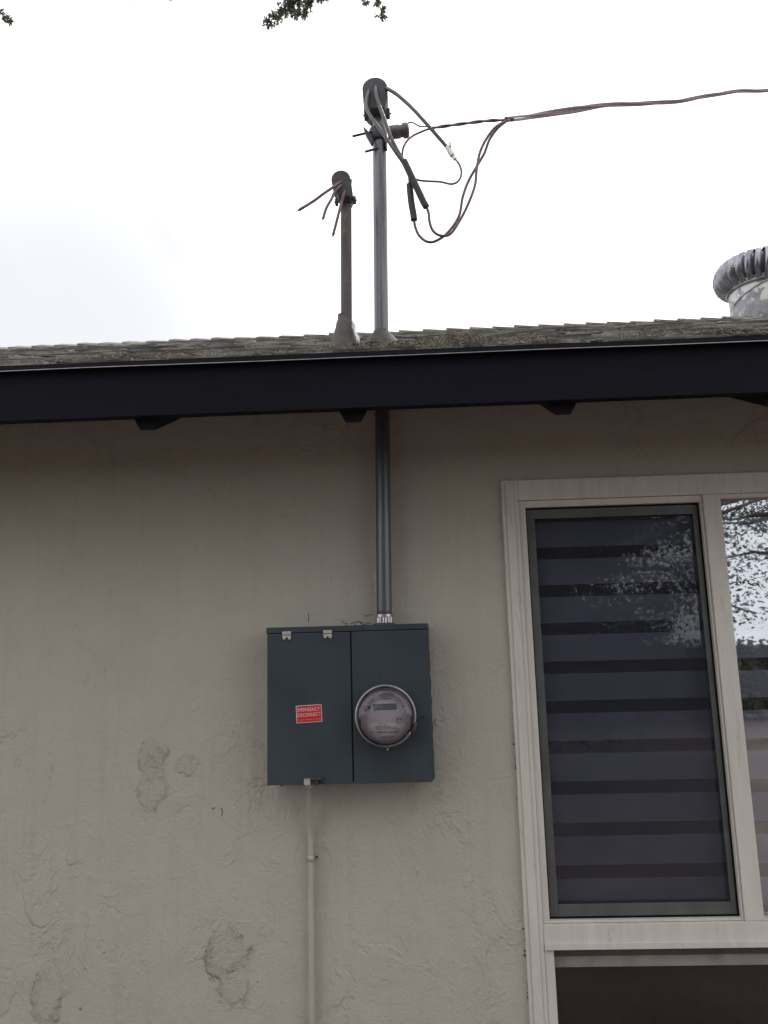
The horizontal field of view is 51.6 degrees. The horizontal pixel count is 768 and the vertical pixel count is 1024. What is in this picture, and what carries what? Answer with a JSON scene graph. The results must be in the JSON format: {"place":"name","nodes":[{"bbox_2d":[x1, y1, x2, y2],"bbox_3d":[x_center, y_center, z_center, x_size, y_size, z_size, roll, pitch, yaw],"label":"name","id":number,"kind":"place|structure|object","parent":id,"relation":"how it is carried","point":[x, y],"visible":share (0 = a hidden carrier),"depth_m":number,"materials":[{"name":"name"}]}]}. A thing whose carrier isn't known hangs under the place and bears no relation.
{"place":"outdoors","nodes":[
{"label":"outdoors","id":0,"kind":"place"},
{"bbox_2d":[0,0,767,346],"label":"sky","id":1,"kind":"structure","parent":0,"point":[159,159],"materials":[{"name":"white"}]},
{"label":"ground","id":2,"kind":"structure","parent":0,"visible":0},
{"bbox_2d":[0,0,387,30],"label":"cypress tree","id":3,"kind":"object","parent":2,"relation":"on","point":[291,10],"visible":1,"depth_m":4.04,"materials":[{"name":"green plant"}]},
{"bbox_2d":[0,315,767,1023],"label":"stucco house","id":4,"kind":"structure","parent":2,"relation":"on","point":[178,537],"depth_m":2.51,"materials":[{"name":"paint"}]},
{"bbox_2d":[305,785,317,1023],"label":"ground conduit","id":5,"kind":"object","parent":4,"relation":"attached to","point":[310,856],"visible":0.97,"depth_m":2.41,"materials":[{"name":"metal"}]},
{"bbox_2d":[297,170,359,347],"bbox_3d":[-0.190,-0.802,2.637,0.212,0.694,0.135,1,-11,-15],"label":"abandoned mast","id":6,"kind":"object","parent":4,"relation":"on","point":[346,200],"visible":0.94,"depth_m":2.63,"materials":[{"name":"metal"}]},
{"bbox_2d":[266,623,434,786],"bbox_3d":[-0.105,0.589,2.440,0.510,0.474,0.210,-2,-10,2],"label":"meter panel","id":7,"kind":"object","parent":4,"relation":"attached to","point":[348,704],"visible":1,"depth_m":2.42,"materials":[{"name":"metal"}]},
{"bbox_2d":[267,630,352,785],"bbox_3d":[-0.229,0.594,2.423,0.259,0.459,0.030,-2,-10,2],"label":"door","id":8,"kind":"structure","parent":7,"relation":"in","point":[309,706],"depth_m":2.42,"materials":[{"name":"metal"}]},
{"bbox_2d":[352,77,414,624],"bbox_3d":[-0.028,-0.583,2.707,0.262,1.923,0.250,-2,-10,2],"label":"service mast","id":9,"kind":"object","parent":7,"relation":"attached to","point":[384,614],"visible":0.8,"depth_m":2.67,"materials":[{"name":"metal"}]},
{"bbox_2d":[352,122,409,152],"bbox_3d":[-0.006,-1.315,2.817,0.202,0.112,0.083,-3,-11,10],"label":"wire holder","id":10,"kind":"object","parent":9,"relation":"attached to","point":[398,131],"visible":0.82,"depth_m":2.79,"materials":[{"name":"metal"}]},
{"bbox_2d":[364,84,767,243],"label":"service cable","id":11,"kind":"object","parent":9,"relation":"attached to","point":[412,183],"visible":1,"depth_m":2.70,"materials":[{"name":"rubber"}]},
{"bbox_2d":[0,324,767,363],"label":"roof","id":12,"kind":"object","parent":4,"relation":"on","point":[451,340],"visible":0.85,"depth_m":2.36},
{"bbox_2d":[534,514,729,903],"bbox_3d":[0.776,0.594,2.609,0.585,1.377,0.048,-2,-10,2],"label":"roller blind","id":13,"kind":"object","parent":4,"relation":"attached to","point":[636,808],"visible":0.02,"depth_m":2.58,"materials":[{"name":"fabric"}]},
{"bbox_2d":[500,472,767,1023],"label":"window","id":14,"kind":"structure","parent":4,"relation":"in","point":[734,931],"depth_m":2.46,"materials":[{"name":"paint"}]},
{"bbox_2d":[721,499,767,910],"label":"window pane","id":15,"kind":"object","parent":14,"relation":"in","point":[745,525],"depth_m":2.61,"materials":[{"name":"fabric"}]},
{"bbox_2d":[555,965,767,1023],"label":"window pane","id":16,"kind":"structure","parent":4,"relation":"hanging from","point":[718,994],"depth_m":2.45,"materials":[{"name":"brown glass"}]},
{"bbox_2d":[712,245,767,316],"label":"turbine vent","id":17,"kind":"object","parent":4,"relation":"on","point":[740,283],"visible":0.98,"depth_m":4.55,"materials":[{"name":"silver metal"}]}
]}

